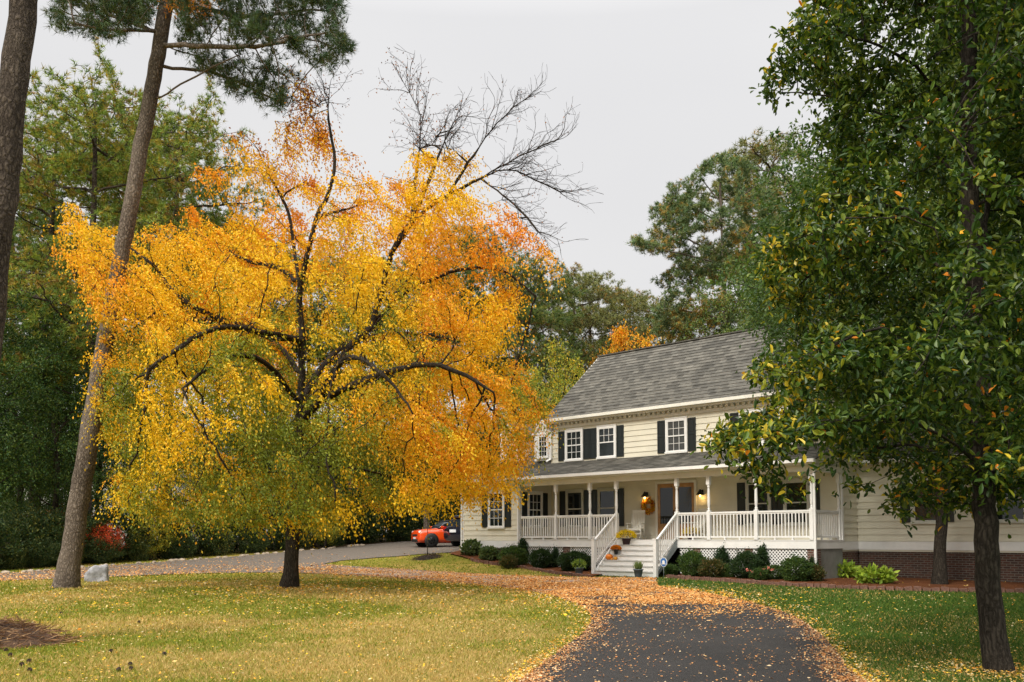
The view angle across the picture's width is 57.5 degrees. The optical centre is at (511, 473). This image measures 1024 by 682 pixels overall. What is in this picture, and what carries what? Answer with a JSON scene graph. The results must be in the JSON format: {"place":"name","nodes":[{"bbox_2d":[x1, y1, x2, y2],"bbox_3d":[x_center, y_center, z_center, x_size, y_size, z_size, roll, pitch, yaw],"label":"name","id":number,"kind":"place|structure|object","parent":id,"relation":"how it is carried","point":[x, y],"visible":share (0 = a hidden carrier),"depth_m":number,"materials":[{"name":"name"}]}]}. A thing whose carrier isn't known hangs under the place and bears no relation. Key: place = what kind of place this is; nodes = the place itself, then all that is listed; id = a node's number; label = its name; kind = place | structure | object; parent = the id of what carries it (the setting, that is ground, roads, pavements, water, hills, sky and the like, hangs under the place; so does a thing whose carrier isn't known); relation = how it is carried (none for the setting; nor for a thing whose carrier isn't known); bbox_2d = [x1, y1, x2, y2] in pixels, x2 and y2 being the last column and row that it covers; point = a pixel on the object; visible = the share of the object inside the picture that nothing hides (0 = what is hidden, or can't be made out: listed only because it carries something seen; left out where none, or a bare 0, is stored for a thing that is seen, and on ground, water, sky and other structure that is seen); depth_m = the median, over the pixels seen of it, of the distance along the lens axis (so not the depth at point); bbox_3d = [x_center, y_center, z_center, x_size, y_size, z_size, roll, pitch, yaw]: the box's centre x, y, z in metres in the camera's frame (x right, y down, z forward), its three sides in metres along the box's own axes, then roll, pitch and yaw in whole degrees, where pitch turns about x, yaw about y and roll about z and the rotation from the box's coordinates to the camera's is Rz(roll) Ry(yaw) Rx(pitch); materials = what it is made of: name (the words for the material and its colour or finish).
{"place":"outdoors","nodes":[
{"label":"outdoors","id":0,"kind":"place"},
{"bbox_2d":[0,541,859,681],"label":"driveway","id":1,"kind":"structure","parent":0,"point":[718,650],"depth_m":14.43,"materials":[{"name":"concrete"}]},
{"bbox_2d":[411,520,450,547],"bbox_3d":[-3.574,3.329,51.182,3.705,1.487,2.000,2,-4,-23],"label":"hatchback car","id":2,"kind":"object","parent":1,"relation":"on","point":[435,535],"visible":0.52,"depth_m":50.11,"materials":[{"name":"orange paint"}]},
{"bbox_2d":[443,515,460,545],"bbox_3d":[-1.373,3.088,49.938,4.560,1.630,1.948,4,-5,-41],"label":"black car","id":3,"kind":"object","parent":1,"relation":"on","point":[452,534],"visible":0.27,"depth_m":48.67,"materials":[{"name":"paint"}]},
{"bbox_2d":[0,538,1023,681],"bbox_3d":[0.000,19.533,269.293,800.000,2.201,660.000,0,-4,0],"label":"ground","id":4,"kind":"structure","parent":0,"point":[432,564],"depth_m":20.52,"materials":[{"name":"plant"}]},
{"bbox_2d":[0,542,28,569],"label":"bush","id":5,"kind":"object","parent":4,"relation":"on","point":[22,558],"visible":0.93,"depth_m":38.25,"materials":[{"name":"green plant"}]},
{"bbox_2d":[0,0,37,360],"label":"pine","id":6,"kind":"object","parent":4,"relation":"on","point":[17,49],"visible":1,"depth_m":13.77,"materials":[{"name":"brown plant"}]},
{"bbox_2d":[0,508,44,568],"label":"bush","id":7,"kind":"object","parent":4,"relation":"on","point":[13,534],"visible":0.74,"depth_m":38.55,"materials":[{"name":"green plant"}]},
{"bbox_2d":[0,483,64,566],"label":"bush","id":8,"kind":"object","parent":4,"relation":"on","point":[25,519],"visible":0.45,"depth_m":39.68,"materials":[{"name":"green plant"}]},
{"bbox_2d":[18,536,61,567],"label":"bush","id":9,"kind":"object","parent":4,"relation":"on","point":[48,562],"visible":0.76,"depth_m":39.13,"materials":[{"name":"green plant"}]},
{"bbox_2d":[0,282,88,514],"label":"broadleaf tree","id":10,"kind":"object","parent":4,"relation":"on","point":[32,444],"visible":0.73,"depth_m":40.51,"materials":[{"name":"green plant"}]},
{"bbox_2d":[0,612,88,648],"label":"straw mound","id":11,"kind":"object","parent":4,"relation":"on","point":[18,633],"visible":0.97,"depth_m":13.97,"materials":[{"name":"plant"}]},
{"bbox_2d":[3,188,99,543],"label":"pine tree","id":12,"kind":"object","parent":4,"relation":"on","point":[30,214],"visible":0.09,"depth_m":59.87,"materials":[{"name":"green plant"}]},
{"bbox_2d":[0,341,117,547],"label":"broadleaf tree","id":13,"kind":"object","parent":4,"relation":"on","point":[21,490],"visible":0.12,"depth_m":45.31,"materials":[{"name":"green plant"}]},
{"bbox_2d":[18,505,102,566],"bbox_3d":[-19.981,2.611,40.948,3.596,3.076,4.218,2,-5,-28],"label":"bush","id":14,"kind":"object","parent":4,"relation":"on","point":[59,528],"visible":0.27,"depth_m":40.24,"materials":[{"name":"green plant"}]},
{"bbox_2d":[0,299,149,529],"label":"broadleaf tree","id":15,"kind":"object","parent":4,"relation":"on","point":[56,480],"visible":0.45,"depth_m":41.59,"materials":[{"name":"green plant"}]},
{"bbox_2d":[1,355,156,510],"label":"broadleaf tree","id":16,"kind":"object","parent":4,"relation":"on","point":[105,490],"visible":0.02,"depth_m":59.45,"materials":[{"name":"green plant"}]},
{"bbox_2d":[56,509,117,563],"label":"bush","id":17,"kind":"object","parent":4,"relation":"on","point":[97,522],"visible":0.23,"depth_m":41.84,"materials":[{"name":"green plant"}]},
{"bbox_2d":[84,564,108,581],"bbox_3d":[-13.571,3.305,30.544,0.753,0.632,0.597,1,-4,-17],"label":"rock","id":18,"kind":"object","parent":4,"relation":"on","point":[97,573],"visible":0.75,"depth_m":30.35,"materials":[{"name":"white stone"}]},
{"bbox_2d":[1,89,200,515],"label":"pine tree","id":19,"kind":"object","parent":4,"relation":"on","point":[52,219],"visible":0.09,"depth_m":47.48,"materials":[{"name":"green plant"}]},
{"bbox_2d":[26,368,176,533],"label":"broadleaf tree","id":20,"kind":"object","parent":4,"relation":"on","point":[102,474],"visible":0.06,"depth_m":47.39,"materials":[{"name":"green plant"}]},
{"bbox_2d":[82,535,125,563],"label":"bush","id":21,"kind":"object","parent":4,"relation":"on","point":[100,558],"visible":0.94,"depth_m":41.30,"materials":[{"name":"green plant"}]},
{"bbox_2d":[84,523,125,555],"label":"shrub","id":22,"kind":"object","parent":4,"relation":"on","point":[106,533],"visible":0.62,"depth_m":41.62,"materials":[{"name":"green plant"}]},
{"bbox_2d":[12,110,229,534],"bbox_3d":[-25.775,-8.977,62.792,16.492,29.359,13.533,0,-4,6],"label":"pine tree","id":23,"kind":"object","parent":4,"relation":"on","point":[168,150],"visible":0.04,"depth_m":62.11,"materials":[{"name":"green plant"}]},
{"bbox_2d":[87,505,161,560],"bbox_3d":[-18.366,2.635,43.346,4.245,3.096,3.619,1,-4,-11],"label":"bush","id":24,"kind":"object","parent":4,"relation":"on","point":[124,522],"visible":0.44,"depth_m":42.84,"materials":[{"name":"green plant"}]},
{"bbox_2d":[0,36,252,561],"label":"pine tree","id":25,"kind":"object","parent":4,"relation":"on","point":[82,96],"visible":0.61,"depth_m":42.74,"materials":[{"name":"green plant"}]},
{"bbox_2d":[24,442,235,542],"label":"neighbour house","id":26,"kind":"structure","parent":4,"relation":"on","point":[177,487],"depth_m":75.09,"materials":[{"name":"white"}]},
{"bbox_2d":[123,531,152,560],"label":"bush","id":27,"kind":"object","parent":4,"relation":"on","point":[134,555],"visible":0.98,"depth_m":42.68,"materials":[{"name":"green plant"}]},
{"bbox_2d":[128,499,176,559],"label":"bright bush","id":28,"kind":"object","parent":4,"relation":"on","point":[167,530],"visible":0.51,"depth_m":43.21,"materials":[{"name":"green plant"}]},
{"bbox_2d":[118,491,189,558],"bbox_3d":[-16.951,2.171,44.857,3.715,4.058,3.531,-4,-6,44],"label":"bush","id":29,"kind":"object","parent":4,"relation":"on","point":[155,551],"visible":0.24,"depth_m":44.34,"materials":[{"name":"green plant"}]},
{"bbox_2d":[11,73,319,539],"bbox_3d":[-17.667,-8.018,50.326,16.839,25.676,14.587,-3,-5,34],"label":"pine tree","id":30,"kind":"object","parent":4,"relation":"on","point":[192,126],"visible":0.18,"depth_m":50.03,"materials":[{"name":"green plant"}]},
{"bbox_2d":[157,526,200,558],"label":"bush","id":31,"kind":"object","parent":4,"relation":"on","point":[190,550],"visible":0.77,"depth_m":44.08,"materials":[{"name":"green plant"}]},
{"bbox_2d":[39,0,357,588],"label":"leaning pine","id":32,"kind":"object","parent":4,"relation":"on","point":[136,14],"visible":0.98,"depth_m":27.19,"materials":[{"name":"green plant"}]},
{"bbox_2d":[168,507,234,556],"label":"bush","id":33,"kind":"object","parent":4,"relation":"on","point":[198,551],"visible":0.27,"depth_m":45.79,"materials":[{"name":"green plant"}]},
{"bbox_2d":[129,207,298,546],"bbox_3d":[-18.063,-5.721,56.085,9.833,21.331,11.983,0,-4,3],"label":"pine tree","id":34,"kind":"object","parent":4,"relation":"on","point":[210,213],"visible":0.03,"depth_m":55.47,"materials":[{"name":"green plant"}]},
{"bbox_2d":[198,518,238,555],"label":"bush","id":35,"kind":"object","parent":4,"relation":"on","point":[218,552],"visible":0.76,"depth_m":45.89,"materials":[{"name":"green plant"}]},
{"bbox_2d":[175,414,279,542],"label":"broadleaf tree","id":36,"kind":"object","parent":4,"relation":"on","point":[220,465],"visible":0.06,"depth_m":59.73,"materials":[{"name":"green plant"}]},
{"bbox_2d":[202,496,264,552],"bbox_3d":[-14.490,2.349,48.507,3.438,3.754,3.267,0,-4,-1],"label":"bush","id":37,"kind":"object","parent":4,"relation":"on","point":[236,546],"visible":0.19,"depth_m":47.98,"materials":[{"name":"green plant"}]},
{"bbox_2d":[236,528,269,553],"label":"bush","id":38,"kind":"object","parent":4,"relation":"on","point":[256,546],"visible":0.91,"depth_m":47.48,"materials":[{"name":"green plant"}]},
{"bbox_2d":[181,230,324,509],"bbox_3d":[-16.486,-5.301,60.592,9.466,20.829,10.721,-1,-4,10],"label":"pine tree","id":39,"kind":"object","parent":4,"relation":"on","point":[280,303],"visible":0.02,"depth_m":60.76,"materials":[{"name":"green plant"}]},
{"bbox_2d":[243,504,311,550],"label":"bush","id":40,"kind":"object","parent":4,"relation":"on","point":[274,541],"visible":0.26,"depth_m":49.46,"materials":[{"name":"green plant"}]},
{"bbox_2d":[274,519,312,549],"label":"bush","id":41,"kind":"object","parent":4,"relation":"on","point":[282,543],"visible":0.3,"depth_m":49.37,"materials":[{"name":"green plant"}]},
{"bbox_2d":[268,245,366,479],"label":"pine tree","id":42,"kind":"object","parent":4,"relation":"on","point":[329,352],"visible":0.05,"depth_m":63.89,"materials":[{"name":"green plant"}]},
{"bbox_2d":[287,469,352,547],"bbox_3d":[-11.317,1.726,52.903,4.733,5.168,4.498,4,-6,-44],"label":"bush","id":43,"kind":"object","parent":4,"relation":"on","point":[314,541],"visible":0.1,"depth_m":52.58,"materials":[{"name":"green plant"}]},
{"bbox_2d":[41,44,603,587],"bbox_3d":[-6.202,-4.899,28.487,16.152,17.127,13.407,-3,-5,39],"label":"yellow tree","id":44,"kind":"object","parent":4,"relation":"on","point":[259,392],"visible":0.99,"depth_m":26.21,"materials":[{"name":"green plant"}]},
{"bbox_2d":[305,485,347,547],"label":"bright bush","id":45,"kind":"object","parent":4,"relation":"on","point":[326,539],"visible":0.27,"depth_m":50.32,"materials":[{"name":"green plant"}]},
{"bbox_2d":[264,253,414,542],"bbox_3d":[-10.458,-4.660,58.276,10.566,18.808,8.670,2,-4,-24],"label":"pine tree","id":46,"kind":"object","parent":4,"relation":"on","point":[317,321],"visible":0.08,"depth_m":58.18,"materials":[{"name":"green plant"}]},
{"bbox_2d":[309,483,391,543],"bbox_3d":[-9.725,2.253,55.802,4.941,4.227,5.796,-1,-4,15],"label":"bush","id":47,"kind":"object","parent":4,"relation":"on","point":[353,538],"visible":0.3,"depth_m":55.18,"materials":[{"name":"green plant"}]},
{"bbox_2d":[353,513,381,542],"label":"bush","id":48,"kind":"object","parent":4,"relation":"on","point":[371,538],"visible":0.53,"depth_m":55.77,"materials":[{"name":"green plant"}]},
{"bbox_2d":[356,476,415,541],"bbox_3d":[-8.215,2.049,58.941,4.210,4.837,4.429,2,-4,-26],"label":"bush","id":49,"kind":"object","parent":4,"relation":"on","point":[385,534],"visible":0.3,"depth_m":58.18,"materials":[{"name":"green plant"}]},
{"bbox_2d":[388,519,416,541],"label":"bush","id":50,"kind":"object","parent":4,"relation":"on","point":[404,538],"visible":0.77,"depth_m":58.48,"materials":[{"name":"green plant"}]},
{"bbox_2d":[354,244,487,528],"bbox_3d":[-5.471,-4.501,57.744,8.458,18.349,10.308,3,-5,-37],"label":"pine tree","id":51,"kind":"object","parent":4,"relation":"on","point":[425,518],"visible":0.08,"depth_m":56.81,"materials":[{"name":"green plant"}]},
{"bbox_2d":[387,487,458,540],"bbox_3d":[-5.814,2.371,61.658,6.144,4.481,5.239,-2,-4,24],"label":"bush","id":52,"kind":"object","parent":4,"relation":"on","point":[420,521],"visible":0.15,"depth_m":60.67,"materials":[{"name":"green plant"}]},
{"bbox_2d":[400,222,574,474],"bbox_3d":[-2.467,-5.814,60.195,9.833,21.331,11.983,3,-5,-33],"label":"pine tree","id":53,"kind":"object","parent":4,"relation":"on","point":[479,294],"visible":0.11,"depth_m":59.41,"materials":[{"name":"green plant"}]},
{"bbox_2d":[341,568,655,593],"bbox_3d":[-0.277,3.636,33.076,7.544,0.245,16.324,3,-5,-35],"label":"paved apron","id":54,"kind":"object","parent":4,"relation":"on","point":[413,574],"visible":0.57,"depth_m":33.23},
{"bbox_2d":[420,250,582,422],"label":"pine tree","id":55,"kind":"object","parent":4,"relation":"on","point":[556,319],"visible":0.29,"depth_m":56.04,"materials":[{"name":"green plant"}]},
{"bbox_2d":[0,549,1023,681],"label":"fallen leaves","id":56,"kind":"object","parent":4,"relation":"on","point":[604,584],"visible":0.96,"depth_m":22.43,"materials":[{"name":"orange plant"}]},
{"bbox_2d":[450,550,598,575],"bbox_3d":[0.932,3.607,38.292,2.366,0.844,9.774,3,-5,-36],"label":"mulch bed","id":57,"kind":"object","parent":4,"relation":"on","point":[559,569],"visible":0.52,"depth_m":38.66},
{"bbox_2d":[459,538,482,555],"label":"shrub","id":58,"kind":"object","parent":57,"relation":"on","point":[472,547],"visible":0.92,"depth_m":40.79,"materials":[{"name":"green plant"}]},
{"bbox_2d":[478,545,499,560],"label":"shrub","id":59,"kind":"object","parent":57,"relation":"on","point":[492,553],"visible":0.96,"depth_m":39.81,"materials":[{"name":"green plant"}]},
{"bbox_2d":[497,543,528,564],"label":"shrub","id":60,"kind":"object","parent":57,"relation":"on","point":[521,555],"visible":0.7,"depth_m":38.61,"materials":[{"name":"green plant"}]},
{"bbox_2d":[526,547,555,567],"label":"shrub","id":61,"kind":"object","parent":57,"relation":"on","point":[545,559],"visible":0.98,"depth_m":37.63,"materials":[{"name":"green plant"}]},
{"bbox_2d":[555,549,590,570],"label":"shrub","id":62,"kind":"object","parent":57,"relation":"on","point":[571,556],"visible":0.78,"depth_m":36.23,"materials":[{"name":"green plant"}]},
{"bbox_2d":[495,335,588,424],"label":"young tree","id":63,"kind":"object","parent":4,"relation":"on","point":[564,384],"visible":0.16,"depth_m":49.75,"materials":[{"name":"green plant"}]},
{"bbox_2d":[475,269,615,419],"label":"pine tree","id":64,"kind":"object","parent":4,"relation":"on","point":[565,298],"visible":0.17,"depth_m":66.42,"materials":[{"name":"green plant"}]},
{"bbox_2d":[522,261,629,391],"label":"pine tree","id":65,"kind":"object","parent":4,"relation":"on","point":[603,315],"visible":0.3,"depth_m":71.89,"materials":[{"name":"green plant"}]},
{"bbox_2d":[531,270,642,382],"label":"pine tree","id":66,"kind":"object","parent":4,"relation":"on","point":[603,335],"visible":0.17,"depth_m":77.96,"materials":[{"name":"green plant"}]},
{"bbox_2d":[589,319,668,364],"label":"maple tree","id":67,"kind":"object","parent":4,"relation":"on","point":[620,335],"visible":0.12,"depth_m":64.79,"materials":[{"name":"orange plant"}]},
{"bbox_2d":[583,287,677,369],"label":"pine tree","id":68,"kind":"object","parent":4,"relation":"on","point":[638,296],"visible":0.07,"depth_m":81.62,"materials":[{"name":"green plant"}]},
{"bbox_2d":[605,290,707,350],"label":"pine tree","id":69,"kind":"object","parent":4,"relation":"on","point":[641,330],"visible":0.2,"depth_m":74.24,"materials":[{"name":"green plant"}]},
{"bbox_2d":[623,150,794,342],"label":"pine tree","id":70,"kind":"object","parent":4,"relation":"on","point":[681,208],"visible":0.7,"depth_m":55.75,"materials":[{"name":"green plant"}]},
{"bbox_2d":[460,307,1023,582],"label":"house","id":71,"kind":"structure","parent":4,"relation":"on","point":[635,423],"depth_m":35.94,"materials":[{"name":"beige"}]},
{"bbox_2d":[487,490,504,528],"bbox_3d":[-0.689,1.584,40.714,1.060,1.680,0.120,-4,-6,45],"label":"window","id":72,"kind":"structure","parent":71,"relation":"in","point":[493,523],"depth_m":40.69,"materials":[{"name":"white paint"}]},
{"bbox_2d":[527,491,542,527],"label":"window","id":73,"kind":"structure","parent":71,"relation":"in","point":[535,502],"depth_m":40.39,"materials":[{"name":"white paint"}]},
{"bbox_2d":[537,433,548,458],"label":"window","id":74,"kind":"structure","parent":71,"relation":"in","point":[544,451],"depth_m":41.62,"materials":[{"name":"white paint"}]},
{"bbox_2d":[564,427,583,461],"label":"window","id":75,"kind":"structure","parent":71,"relation":"in","point":[573,437],"depth_m":40.35,"materials":[{"name":"white paint"}]},
{"bbox_2d":[565,489,583,527],"bbox_3d":[2.697,1.528,40.129,1.060,1.670,0.120,-4,-6,45],"label":"window","id":76,"kind":"structure","parent":71,"relation":"in","point":[574,498],"depth_m":40.16,"materials":[{"name":"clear glass"}]},
{"bbox_2d":[596,424,616,458],"bbox_3d":[3.957,-1.307,39.077,1.060,1.420,0.120,-4,-6,45],"label":"window","id":77,"kind":"structure","parent":71,"relation":"in","point":[606,434],"depth_m":39.07,"materials":[{"name":"white paint"}]},
{"bbox_2d":[597,487,615,527],"bbox_3d":[3.967,1.440,38.875,1.060,1.670,0.120,-4,-6,45],"label":"window","id":78,"kind":"structure","parent":71,"relation":"in","point":[605,496],"depth_m":38.95,"materials":[{"name":"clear glass"}]},
{"bbox_2d":[626,510,646,539],"bbox_3d":[4.915,2.046,36.898,0.630,1.174,0.966,-2,-4,25],"label":"rocking chair","id":79,"kind":"object","parent":71,"relation":"on","point":[641,524],"visible":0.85,"depth_m":37.09,"materials":[{"name":"paint"}]},
{"bbox_2d":[657,484,675,538],"bbox_3d":[6.084,1.511,36.734,0.855,2.170,0.090,-4,-6,45],"label":"door","id":80,"kind":"structure","parent":71,"relation":"in","point":[666,492],"depth_m":36.78,"materials":[{"name":"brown wood"}]},
{"bbox_2d":[664,416,687,453],"bbox_3d":[6.442,-1.480,36.608,1.060,1.420,0.120,-4,-6,45],"label":"window","id":81,"kind":"structure","parent":71,"relation":"in","point":[676,436],"depth_m":36.61,"materials":[{"name":"white paint"}]},
{"bbox_2d":[678,483,693,538],"bbox_3d":[6.702,1.468,36.121,0.855,2.170,0.090,-4,-6,45],"label":"door","id":82,"kind":"structure","parent":71,"relation":"in","point":[685,491],"depth_m":36.13,"materials":[{"name":"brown wood"}]},
{"bbox_2d":[744,480,770,525],"bbox_3d":[8.949,1.094,33.930,1.060,1.670,0.120,-4,-6,45],"label":"window","id":83,"kind":"structure","parent":71,"relation":"in","point":[749,488],"depth_m":33.96,"materials":[{"name":"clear glass"}]},
{"bbox_2d":[782,478,809,525],"bbox_3d":[10.021,1.020,32.867,1.060,1.670,0.120,-4,-6,45],"label":"window","id":84,"kind":"structure","parent":71,"relation":"in","point":[793,483],"depth_m":32.86,"materials":[{"name":"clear glass"}]},
{"bbox_2d":[910,476,935,523],"bbox_3d":[13.728,0.885,30.932,1.040,1.610,0.120,-4,-6,45],"label":"window","id":85,"kind":"structure","parent":71,"relation":"in","point":[921,511],"depth_m":30.99,"materials":[{"name":"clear glass"}]},
{"bbox_2d":[996,487,1023,522],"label":"window","id":86,"kind":"structure","parent":71,"relation":"in","point":[1019,512],"depth_m":29.06,"materials":[{"name":"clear glass"}]},
{"bbox_2d":[680,126,862,327],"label":"pine tree","id":87,"kind":"object","parent":4,"relation":"on","point":[756,158],"visible":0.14,"depth_m":66.21,"materials":[{"name":"green plant"}]},
{"bbox_2d":[672,215,899,339],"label":"broadleaf tree","id":88,"kind":"object","parent":4,"relation":"on","point":[744,326],"visible":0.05,"depth_m":44.61,"materials":[{"name":"green plant"}]},
{"bbox_2d":[665,574,1023,590],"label":"mulch bed","id":89,"kind":"object","parent":4,"relation":"on","point":[907,582],"visible":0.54,"depth_m":28.72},
{"bbox_2d":[677,546,709,575],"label":"shrub","id":90,"kind":"object","parent":89,"relation":"on","point":[692,559],"visible":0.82,"depth_m":32.53,"materials":[{"name":"green plant"}]},
{"bbox_2d":[697,557,727,577],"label":"shrub","id":91,"kind":"object","parent":89,"relation":"on","point":[717,563],"visible":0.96,"depth_m":31.80,"materials":[{"name":"green plant"}]},
{"bbox_2d":[729,546,764,578],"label":"shrub","id":92,"kind":"object","parent":89,"relation":"on","point":[749,560],"visible":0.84,"depth_m":31.01,"materials":[{"name":"green plant"}]},
{"bbox_2d":[746,566,772,579],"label":"rose bush","id":93,"kind":"object","parent":89,"relation":"on","point":[757,573],"visible":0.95,"depth_m":30.15,"materials":[{"name":"green plant"}]},
{"bbox_2d":[778,552,815,580],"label":"shrub","id":94,"kind":"object","parent":89,"relation":"on","point":[789,572],"visible":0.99,"depth_m":29.49,"materials":[{"name":"green plant"}]},
{"bbox_2d":[800,564,826,580],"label":"shrub","id":95,"kind":"object","parent":89,"relation":"on","point":[820,574],"visible":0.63,"depth_m":29.48,"materials":[{"name":"green plant"}]},
{"bbox_2d":[837,558,860,577],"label":"hosta","id":96,"kind":"object","parent":89,"relation":"on","point":[851,567],"visible":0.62,"depth_m":31.23,"materials":[{"name":"green plant"}]},
{"bbox_2d":[704,62,1023,583],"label":"tree","id":97,"kind":"object","parent":89,"relation":"on","point":[939,573],"visible":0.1,"depth_m":28.11,"materials":[{"name":"green plant"}]},
{"bbox_2d":[852,562,899,583],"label":"hosta","id":98,"kind":"object","parent":89,"relation":"on","point":[884,574],"visible":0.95,"depth_m":28.23,"materials":[{"name":"green plant"}]},
{"bbox_2d":[690,0,1023,673],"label":"green tree","id":99,"kind":"object","parent":4,"relation":"on","point":[978,367],"visible":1,"depth_m":10.96,"materials":[{"name":"green plant"}]},
{"bbox_2d":[788,0,1023,397],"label":"broadleaf tree","id":100,"kind":"object","parent":4,"relation":"on","point":[914,147],"visible":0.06,"depth_m":25.92,"materials":[{"name":"green plant"}]},
{"bbox_2d":[864,1,1023,320],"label":"broadleaf tree","id":101,"kind":"object","parent":4,"relation":"on","point":[935,216],"visible":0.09,"depth_m":20.99,"materials":[{"name":"green plant"}]},
{"bbox_2d":[0,0,1023,536],"label":"sky","id":102,"kind":"structure","parent":0,"point":[658,88],"materials":[{"name":"white"}]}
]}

